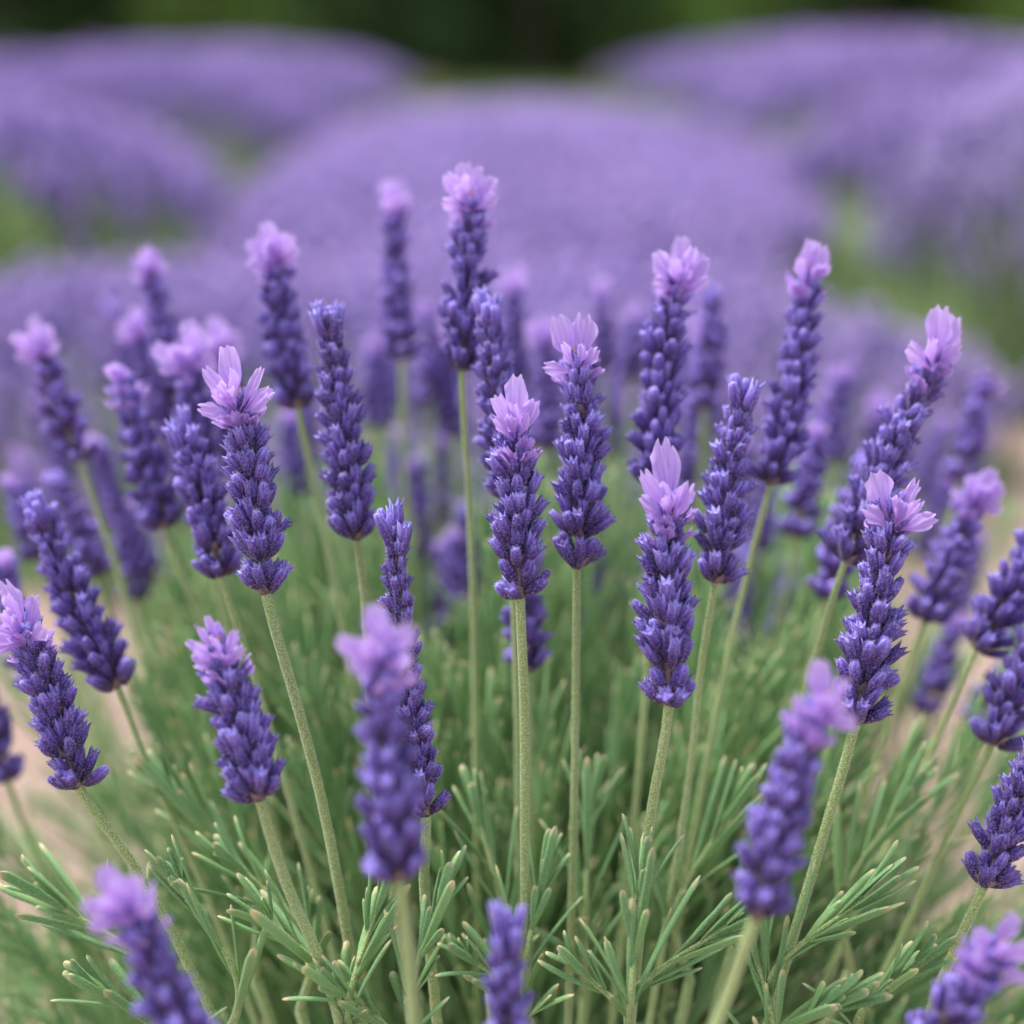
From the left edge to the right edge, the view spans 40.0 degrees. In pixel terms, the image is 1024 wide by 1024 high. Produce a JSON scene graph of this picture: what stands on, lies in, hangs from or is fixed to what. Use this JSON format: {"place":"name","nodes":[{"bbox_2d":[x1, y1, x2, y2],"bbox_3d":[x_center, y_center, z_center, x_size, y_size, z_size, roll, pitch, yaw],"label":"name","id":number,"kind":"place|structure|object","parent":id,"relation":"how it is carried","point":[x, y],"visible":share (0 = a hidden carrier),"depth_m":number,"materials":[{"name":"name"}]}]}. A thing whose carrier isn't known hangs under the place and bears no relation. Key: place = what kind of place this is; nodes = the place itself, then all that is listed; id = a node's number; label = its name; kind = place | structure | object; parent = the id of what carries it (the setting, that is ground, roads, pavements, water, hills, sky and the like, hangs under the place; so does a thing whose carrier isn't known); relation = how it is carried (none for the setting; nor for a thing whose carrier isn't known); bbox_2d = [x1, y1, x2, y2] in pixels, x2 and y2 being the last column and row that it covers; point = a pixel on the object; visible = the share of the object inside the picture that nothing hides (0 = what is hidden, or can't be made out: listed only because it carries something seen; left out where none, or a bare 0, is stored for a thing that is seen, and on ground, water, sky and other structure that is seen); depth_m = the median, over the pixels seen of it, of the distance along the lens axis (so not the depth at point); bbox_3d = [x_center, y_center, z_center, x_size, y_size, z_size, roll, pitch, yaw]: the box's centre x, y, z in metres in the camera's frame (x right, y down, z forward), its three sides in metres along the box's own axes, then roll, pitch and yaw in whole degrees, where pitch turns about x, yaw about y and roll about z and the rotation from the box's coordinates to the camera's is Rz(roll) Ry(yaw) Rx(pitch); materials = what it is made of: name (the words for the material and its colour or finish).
{"place":"outdoors","nodes":[
{"label":"outdoors","id":0,"kind":"place"},
{"bbox_2d":[0,30,1023,1023],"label":"ground","id":1,"kind":"structure","parent":0,"point":[24,744],"depth_m":0.93,"materials":[{"name":"soil"}]},
{"bbox_2d":[0,156,78,348],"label":"green bush","id":2,"kind":"object","parent":1,"relation":"on","point":[14,251],"visible":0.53,"depth_m":1.91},
{"bbox_2d":[0,471,131,873],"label":"lavender stalk","id":3,"kind":"object","parent":1,"relation":"on","point":[14,489],"visible":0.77,"depth_m":0.48,"materials":[{"name":"purple plant"}]},
{"bbox_2d":[0,704,143,1023],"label":"lavender stalk","id":4,"kind":"object","parent":1,"relation":"on","point":[12,767],"visible":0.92,"depth_m":0.43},
{"bbox_2d":[0,0,153,58],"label":"broadleaf tree","id":5,"kind":"object","parent":1,"relation":"on","point":[15,29],"visible":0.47,"depth_m":10.93,"materials":[{"name":"green plant"}]},
{"bbox_2d":[0,843,155,955],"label":"leafy shoot","id":6,"kind":"object","parent":1,"relation":"on","point":[48,893],"visible":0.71,"depth_m":0.35,"materials":[{"name":"green plant"}]},
{"bbox_2d":[0,578,220,1023],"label":"lavender stalk","id":7,"kind":"object","parent":1,"relation":"on","point":[60,725],"visible":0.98,"depth_m":0.34,"materials":[{"name":"purple plant"}]},
{"bbox_2d":[0,82,235,335],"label":"lavender mound","id":8,"kind":"object","parent":1,"relation":"on","point":[154,188],"visible":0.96,"depth_m":2.29,"materials":[{"name":"plant"}]},
{"bbox_2d":[16,486,259,1023],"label":"lavender stalk","id":9,"kind":"object","parent":1,"relation":"on","point":[93,649],"visible":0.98,"depth_m":0.37,"materials":[{"name":"plant"}]},
{"bbox_2d":[50,955,227,1023],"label":"leafy shoot","id":10,"kind":"object","parent":1,"relation":"on","point":[75,973],"visible":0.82,"depth_m":0.34,"materials":[{"name":"green plant"}]},
{"bbox_2d":[80,863,218,1023],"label":"lavender stalk","id":11,"kind":"object","parent":1,"relation":"on","point":[164,985],"visible":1,"depth_m":0.28,"materials":[{"name":"purple plant"}]},
{"bbox_2d":[10,314,289,1023],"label":"lavender stalk","id":12,"kind":"object","parent":1,"relation":"on","point":[61,401],"visible":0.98,"depth_m":0.43,"materials":[{"name":"purple plant"}]},
{"bbox_2d":[84,432,230,1008],"bbox_3d":[-0.108,0.139,0.496,0.016,0.326,0.110,-15,24,-37],"label":"lavender stalk","id":13,"kind":"object","parent":1,"relation":"on","point":[125,529],"visible":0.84,"depth_m":0.48,"materials":[{"name":"purple plant"}]},
{"bbox_2d":[43,470,289,1019],"bbox_3d":[-0.074,0.153,0.463,0.174,0.323,0.014,10,22,27],"label":"lavender stalk","id":14,"kind":"object","parent":1,"relation":"on","point":[96,562],"visible":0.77,"depth_m":0.45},
{"bbox_2d":[115,305,241,665],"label":"lavender stalk","id":15,"kind":"object","parent":1,"relation":"on","point":[141,348],"visible":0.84,"depth_m":0.47,"materials":[{"name":"purple plant"}]},
{"bbox_2d":[0,44,358,201],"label":"lavender mound","id":16,"kind":"object","parent":1,"relation":"on","point":[238,119],"visible":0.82,"depth_m":3.61,"materials":[{"name":"plant"}]},
{"bbox_2d":[127,742,277,1023],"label":"leafy shoot","id":17,"kind":"object","parent":1,"relation":"on","point":[177,791],"visible":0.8,"depth_m":0.38,"materials":[{"name":"green plant"}]},
{"bbox_2d":[144,834,267,1023],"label":"leafy shoot","id":18,"kind":"object","parent":1,"relation":"on","point":[180,890],"visible":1,"depth_m":0.34,"materials":[{"name":"green plant"}]},
{"bbox_2d":[104,361,331,972],"bbox_3d":[-0.057,0.142,0.428,0.148,0.366,0.020,12,23,31],"label":"lavender stalk","id":19,"kind":"object","parent":1,"relation":"on","point":[145,459],"visible":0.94,"depth_m":0.41,"materials":[{"name":"purple plant"}]},
{"bbox_2d":[131,245,334,902],"bbox_3d":[-0.064,0.114,0.472,0.162,0.389,0.018,17,25,39],"label":"lavender stalk","id":20,"kind":"object","parent":1,"relation":"on","point":[151,267],"visible":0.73,"depth_m":0.46,"materials":[{"name":"purple plant"}]},
{"bbox_2d":[118,0,358,51],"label":"broadleaf tree","id":21,"kind":"object","parent":1,"relation":"on","point":[223,21],"visible":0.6,"depth_m":10.94,"materials":[{"name":"green plant"}]},
{"bbox_2d":[81,41,399,133],"bbox_3d":[-1.231,-1.649,5.523,1.821,0.382,1.537,0,19,0],"label":"lavender mound","id":22,"kind":"object","parent":1,"relation":"on","point":[320,80],"visible":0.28,"depth_m":5.31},
{"bbox_2d":[151,319,331,1022],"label":"lavender stalk","id":23,"kind":"object","parent":1,"relation":"on","point":[191,360],"visible":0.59,"depth_m":0.41,"materials":[{"name":"purple plant"}]},
{"bbox_2d":[160,404,353,1016],"bbox_3d":[-0.046,0.155,0.393,0.122,0.364,0.016,16,25,39],"label":"lavender stalk","id":24,"kind":"object","parent":1,"relation":"on","point":[206,509],"visible":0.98,"depth_m":0.37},
{"bbox_2d":[192,815,332,1023],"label":"leafy shoot","id":25,"kind":"object","parent":1,"relation":"on","point":[222,848],"visible":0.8,"depth_m":0.36,"materials":[{"name":"green plant"}]},
{"bbox_2d":[185,615,343,1023],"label":"lavender stalk","id":26,"kind":"object","parent":1,"relation":"on","point":[245,743],"visible":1,"depth_m":0.32,"materials":[{"name":"purple plant"}]},
{"bbox_2d":[108,39,431,99],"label":"lavender bush","id":27,"kind":"object","parent":1,"relation":"on","point":[393,77],"visible":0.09,"depth_m":7.18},
{"bbox_2d":[197,345,368,1023],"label":"lavender stalk","id":28,"kind":"object","parent":1,"relation":"on","point":[259,527],"visible":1,"depth_m":0.34,"materials":[{"name":"purple plant"}]},
{"bbox_2d":[274,408,314,644],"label":"lavender stalk","id":29,"kind":"object","parent":1,"relation":"on","point":[292,460],"visible":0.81,"depth_m":0.53,"materials":[{"name":"purple plant"}]},
{"bbox_2d":[217,869,396,1023],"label":"leafy shoot","id":30,"kind":"object","parent":1,"relation":"on","point":[270,909],"visible":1,"depth_m":0.34,"materials":[{"name":"green plant"}]},
{"bbox_2d":[245,221,373,800],"bbox_3d":[-0.039,0.122,0.426,0.018,0.404,0.117,-13,23,-33],"label":"lavender stalk","id":31,"kind":"object","parent":1,"relation":"on","point":[272,251],"visible":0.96,"depth_m":0.40,"materials":[{"name":"purple plant"}]},
{"bbox_2d":[308,298,404,988],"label":"lavender stalk","id":32,"kind":"object","parent":1,"relation":"on","point":[347,479],"visible":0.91,"depth_m":0.36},
{"bbox_2d":[312,875,410,1023],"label":"leafy shoot","id":33,"kind":"object","parent":1,"relation":"on","point":[373,902],"visible":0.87,"depth_m":0.34,"materials":[{"name":"green plant"}]},
{"bbox_2d":[282,955,449,1023],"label":"leafy shoot","id":34,"kind":"object","parent":1,"relation":"on","point":[326,982],"visible":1,"depth_m":0.33,"materials":[{"name":"green plant"}]},
{"bbox_2d":[358,336,394,461],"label":"lavender stalk","id":35,"kind":"object","parent":1,"relation":"on","point":[373,385],"visible":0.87,"depth_m":0.55,"materials":[{"name":"purple plant"}]},
{"bbox_2d":[273,0,487,85],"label":"broadleaf tree","id":36,"kind":"object","parent":1,"relation":"on","point":[375,28],"visible":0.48,"depth_m":8.77,"materials":[{"name":"green plant"}]},
{"bbox_2d":[335,602,427,1023],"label":"lavender stalk","id":37,"kind":"object","parent":1,"relation":"on","point":[379,659],"visible":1,"depth_m":0.28,"materials":[{"name":"purple plant"}]},
{"bbox_2d":[378,179,425,671],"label":"lavender stalk","id":38,"kind":"object","parent":1,"relation":"on","point":[400,330],"visible":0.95,"depth_m":0.46,"materials":[{"name":"purple plant"}]},
{"bbox_2d":[374,497,452,1023],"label":"lavender stalk","id":39,"kind":"object","parent":1,"relation":"on","point":[394,527],"visible":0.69,"depth_m":0.34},
{"bbox_2d":[407,456,434,641],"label":"lavender stalk","id":40,"kind":"object","parent":1,"relation":"on","point":[419,498],"visible":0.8,"depth_m":0.56,"materials":[{"name":"purple plant"}]},
{"bbox_2d":[384,845,468,1022],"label":"leafy shoot","id":41,"kind":"object","parent":1,"relation":"on","point":[430,933],"visible":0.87,"depth_m":0.34,"materials":[{"name":"green plant"}]},
{"bbox_2d":[414,301,448,675],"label":"lavender stalk","id":42,"kind":"object","parent":1,"relation":"on","point":[431,356],"visible":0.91,"depth_m":0.53,"materials":[{"name":"purple plant"}]},
{"bbox_2d":[435,324,470,711],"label":"lavender stalk","id":43,"kind":"object","parent":1,"relation":"on","point":[449,416],"visible":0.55,"depth_m":0.53,"materials":[{"name":"purple plant"}]},
{"bbox_2d":[438,525,469,674],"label":"lavender stalk","id":44,"kind":"object","parent":1,"relation":"on","point":[455,579],"visible":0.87,"depth_m":0.48,"materials":[{"name":"purple plant"}]},
{"bbox_2d":[213,79,702,216],"bbox_3d":[-0.003,-1.561,5.761,5.744,0.222,5.456,0,19,0],"label":"lavender bush","id":45,"kind":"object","parent":1,"relation":"on","point":[448,94],"depth_m":7.18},
{"bbox_2d":[433,161,500,1023],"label":"lavender stalk","id":46,"kind":"object","parent":1,"relation":"on","point":[470,189],"visible":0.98,"depth_m":0.38,"materials":[{"name":"purple plant"}]},
{"bbox_2d":[438,764,539,1021],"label":"leafy shoot","id":47,"kind":"object","parent":1,"relation":"on","point":[478,804],"visible":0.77,"depth_m":0.37,"materials":[{"name":"green plant"}]},
{"bbox_2d":[469,285,533,914],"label":"lavender stalk","id":48,"kind":"object","parent":1,"relation":"on","point":[493,370],"visible":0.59,"depth_m":0.37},
{"bbox_2d":[480,896,537,1023],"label":"lavender stalk","id":49,"kind":"object","parent":1,"relation":"on","point":[507,1002],"visible":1,"depth_m":0.29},
{"bbox_2d":[0,410,1023,1023],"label":"lavender foliage","id":50,"kind":"object","parent":1,"relation":"on","point":[306,612],"visible":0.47,"depth_m":0.44,"materials":[{"name":"green plant"}]},
{"bbox_2d":[0,239,1023,609],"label":"lavender row","id":51,"kind":"object","parent":1,"relation":"on","point":[68,303],"visible":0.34,"depth_m":1.40,"materials":[{"name":"plant"}]},
{"bbox_2d":[497,265,533,399],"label":"lavender stalk","id":52,"kind":"object","parent":1,"relation":"on","point":[513,312],"visible":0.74,"depth_m":0.51,"materials":[{"name":"purple plant"}]},
{"bbox_2d":[15,0,1017,71],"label":"woodland","id":53,"kind":"object","parent":1,"relation":"on","point":[907,14],"visible":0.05,"depth_m":12.89,"materials":[{"name":"green plant"}]},
{"bbox_2d":[483,373,551,1023],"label":"lavender stalk","id":54,"kind":"object","parent":1,"relation":"on","point":[517,547],"visible":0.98,"depth_m":0.34,"materials":[{"name":"purple plant"}]},
{"bbox_2d":[462,826,582,1023],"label":"leafy shoot","id":55,"kind":"object","parent":1,"relation":"on","point":[540,894],"visible":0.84,"depth_m":0.35,"materials":[{"name":"green plant"}]},
{"bbox_2d":[498,538,552,1003],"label":"lavender stalk","id":56,"kind":"object","parent":1,"relation":"on","point":[536,638],"visible":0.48,"depth_m":0.39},
{"bbox_2d":[173,95,886,644],"bbox_3d":[0.085,-0.753,3.119,1.457,0.279,4.524,0,19,0],"label":"lavender row","id":57,"kind":"object","parent":1,"relation":"on","point":[599,183],"visible":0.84,"depth_m":2.30,"materials":[{"name":"plant"}]},
{"bbox_2d":[392,0,679,90],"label":"broadleaf tree","id":58,"kind":"object","parent":1,"relation":"on","point":[541,51],"visible":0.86,"depth_m":8.78,"materials":[{"name":"green plant"}]},
{"bbox_2d":[523,313,565,709],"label":"lavender stalk","id":59,"kind":"object","parent":1,"relation":"on","point":[546,432],"visible":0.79,"depth_m":0.48,"materials":[{"name":"purple plant"}]},
{"bbox_2d":[542,312,618,1023],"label":"lavender stalk","id":60,"kind":"object","parent":1,"relation":"on","point":[583,449],"visible":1,"depth_m":0.35,"materials":[{"name":"purple plant"}]},
{"bbox_2d":[534,750,630,1023],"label":"leafy shoot","id":61,"kind":"object","parent":1,"relation":"on","point":[589,814],"visible":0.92,"depth_m":0.38,"materials":[{"name":"green plant"}]},
{"bbox_2d":[537,930,636,1023],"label":"leafy shoot","id":62,"kind":"object","parent":1,"relation":"on","point":[566,957],"visible":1,"depth_m":0.34,"materials":[{"name":"green plant"}]},
{"bbox_2d":[591,277,617,733],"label":"lavender stalk","id":63,"kind":"object","parent":1,"relation":"on","point":[603,343],"visible":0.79,"depth_m":0.54,"materials":[{"name":"purple plant"}]},
{"bbox_2d":[616,300,647,624],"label":"lavender stalk","id":64,"kind":"object","parent":1,"relation":"on","point":[629,367],"visible":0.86,"depth_m":0.56,"materials":[{"name":"purple plant"}]},
{"bbox_2d":[579,813,700,1023],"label":"leafy shoot","id":65,"kind":"object","parent":1,"relation":"on","point":[636,913],"visible":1,"depth_m":0.33,"materials":[{"name":"green plant"}]},
{"bbox_2d":[608,236,709,1023],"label":"lavender stalk","id":66,"kind":"object","parent":1,"relation":"on","point":[680,278],"visible":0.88,"depth_m":0.37,"materials":[{"name":"purple plant"}]},
{"bbox_2d":[628,436,701,1019],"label":"lavender stalk","id":67,"kind":"object","parent":1,"relation":"on","point":[664,624],"visible":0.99,"depth_m":0.33,"materials":[{"name":"purple plant"}]},
{"bbox_2d":[549,0,782,84],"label":"broadleaf tree","id":68,"kind":"object","parent":1,"relation":"on","point":[692,21],"visible":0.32,"depth_m":8.82,"materials":[{"name":"green plant"}]},
{"bbox_2d":[624,892,748,1023],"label":"leafy shoot","id":69,"kind":"object","parent":1,"relation":"on","point":[721,926],"visible":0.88,"depth_m":0.34,"materials":[{"name":"green plant"}]},
{"bbox_2d":[641,756,766,1023],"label":"leafy shoot","id":70,"kind":"object","parent":1,"relation":"on","point":[745,786],"visible":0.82,"depth_m":0.37,"materials":[{"name":"green plant"}]},
{"bbox_2d":[680,278,729,717],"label":"lavender stalk","id":71,"kind":"object","parent":1,"relation":"on","point":[708,365],"visible":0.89,"depth_m":0.47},
{"bbox_2d":[646,371,765,1023],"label":"lavender stalk","id":72,"kind":"object","parent":1,"relation":"on","point":[723,521],"visible":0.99,"depth_m":0.35,"materials":[{"name":"plant"}]},
{"bbox_2d":[586,34,828,97],"bbox_3d":[1.467,-2.409,7.686,2.311,0.387,1.698,0,19,0],"label":"lavender mound","id":73,"kind":"object","parent":1,"relation":"on","point":[636,69],"visible":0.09,"depth_m":7.47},
{"bbox_2d":[658,238,830,1023],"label":"lavender stalk","id":74,"kind":"object","parent":1,"relation":"on","point":[784,439],"visible":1,"depth_m":0.38,"materials":[{"name":"purple plant"}]},
{"bbox_2d":[626,28,880,124],"bbox_3d":[1.318,-1.777,5.820,1.887,0.426,1.574,0,19,0],"label":"lavender mound","id":75,"kind":"object","parent":1,"relation":"on","point":[689,77],"visible":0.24,"depth_m":5.62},
{"bbox_2d":[711,658,856,1023],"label":"lavender stalk","id":76,"kind":"object","parent":1,"relation":"on","point":[779,820],"visible":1,"depth_m":0.28,"materials":[{"name":"purple plant"}]},
{"bbox_2d":[702,450,866,1023],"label":"lavender stalk","id":77,"kind":"object","parent":1,"relation":"on","point":[823,584],"visible":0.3,"depth_m":0.42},
{"bbox_2d":[753,421,828,730],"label":"lavender stalk","id":78,"kind":"object","parent":1,"relation":"on","point":[808,488],"visible":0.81,"depth_m":0.45,"materials":[{"name":"purple plant"}]},
{"bbox_2d":[727,969,892,1023],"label":"leafy shoot","id":79,"kind":"object","parent":1,"relation":"on","point":[844,994],"visible":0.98,"depth_m":0.33,"materials":[{"name":"green plant"}]},
{"bbox_2d":[735,0,888,39],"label":"broadleaf tree","id":80,"kind":"object","parent":1,"relation":"on","point":[867,17],"visible":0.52,"depth_m":11.01,"materials":[{"name":"green plant"}]},
{"bbox_2d":[706,304,961,1023],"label":"lavender stalk","id":81,"kind":"object","parent":1,"relation":"on","point":[888,452],"visible":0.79,"depth_m":0.36,"materials":[{"name":"purple plant"}]},
{"bbox_2d":[818,365,851,606],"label":"lavender stalk","id":82,"kind":"object","parent":1,"relation":"on","point":[833,418],"visible":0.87,"depth_m":0.54,"materials":[{"name":"purple plant"}]},
{"bbox_2d":[759,840,919,1011],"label":"leafy shoot","id":83,"kind":"object","parent":1,"relation":"on","point":[822,929],"visible":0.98,"depth_m":0.34,"materials":[{"name":"green plant"}]},
{"bbox_2d":[673,27,1023,179],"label":"lavender mound","id":84,"kind":"object","parent":1,"relation":"on","point":[795,93],"visible":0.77,"depth_m":3.94,"materials":[{"name":"plant"}]},
{"bbox_2d":[763,469,938,1023],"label":"lavender stalk","id":85,"kind":"object","parent":1,"relation":"on","point":[875,626],"visible":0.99,"depth_m":0.34,"materials":[{"name":"purple plant"}]},
{"bbox_2d":[802,921,958,1023],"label":"leafy shoot","id":86,"kind":"object","parent":1,"relation":"on","point":[929,951],"visible":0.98,"depth_m":0.34,"materials":[{"name":"green plant"}]},
{"bbox_2d":[823,741,958,1023],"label":"leafy shoot","id":87,"kind":"object","parent":1,"relation":"on","point":[911,795],"visible":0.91,"depth_m":0.38,"materials":[{"name":"green plant"}]},
{"bbox_2d":[780,467,1005,1022],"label":"lavender stalk","id":88,"kind":"object","parent":1,"relation":"on","point":[976,498],"visible":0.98,"depth_m":0.41,"materials":[{"name":"purple plant"}]},
{"bbox_2d":[769,65,1023,283],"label":"lavender mound","id":89,"kind":"object","parent":1,"relation":"on","point":[889,128],"visible":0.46,"depth_m":2.64,"materials":[{"name":"plant"}]},
{"bbox_2d":[834,611,970,970],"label":"lavender stalk","id":90,"kind":"object","parent":1,"relation":"on","point":[936,673],"visible":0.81,"depth_m":0.48,"materials":[{"name":"purple plant"}]},
{"bbox_2d":[852,413,956,1021],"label":"lavender stalk","id":91,"kind":"object","parent":1,"relation":"on","point":[931,466],"visible":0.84,"depth_m":0.64,"materials":[{"name":"purple plant"}]},
{"bbox_2d":[806,528,1023,1023],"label":"lavender stalk","id":92,"kind":"object","parent":1,"relation":"on","point":[996,612],"visible":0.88,"depth_m":0.38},
{"bbox_2d":[871,471,958,1021],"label":"lavender stalk","id":93,"kind":"object","parent":1,"relation":"on","point":[939,507],"visible":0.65,"depth_m":0.59,"materials":[{"name":"purple plant"}]},
{"bbox_2d":[851,370,1007,944],"bbox_3d":[0.127,0.128,0.501,0.015,0.344,0.123,16,25,39],"label":"lavender stalk","id":94,"kind":"object","parent":1,"relation":"on","point":[970,445],"visible":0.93,"depth_m":0.49,"materials":[{"name":"purple plant"}]},
{"bbox_2d":[835,79,1023,425],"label":"lavender bush","id":95,"kind":"object","parent":1,"relation":"on","point":[959,205],"visible":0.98,"depth_m":1.72,"materials":[{"name":"plant"}]},
{"bbox_2d":[853,623,1023,1023],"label":"lavender stalk","id":96,"kind":"object","parent":1,"relation":"on","point":[1005,707],"visible":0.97,"depth_m":0.37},
{"bbox_2d":[895,0,1023,47],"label":"broadleaf tree","id":97,"kind":"object","parent":1,"relation":"on","point":[1006,17],"visible":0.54,"depth_m":10.85,"materials":[{"name":"green plant"}]},
{"bbox_2d":[905,912,1023,1023],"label":"lavender stalk","id":98,"kind":"object","parent":1,"relation":"on","point":[967,989],"visible":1,"depth_m":0.29,"materials":[{"name":"purple plant"}]},
{"bbox_2d":[925,737,1023,1017],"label":"lavender stalk","id":99,"kind":"object","parent":1,"relation":"on","point":[999,837],"visible":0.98,"depth_m":0.34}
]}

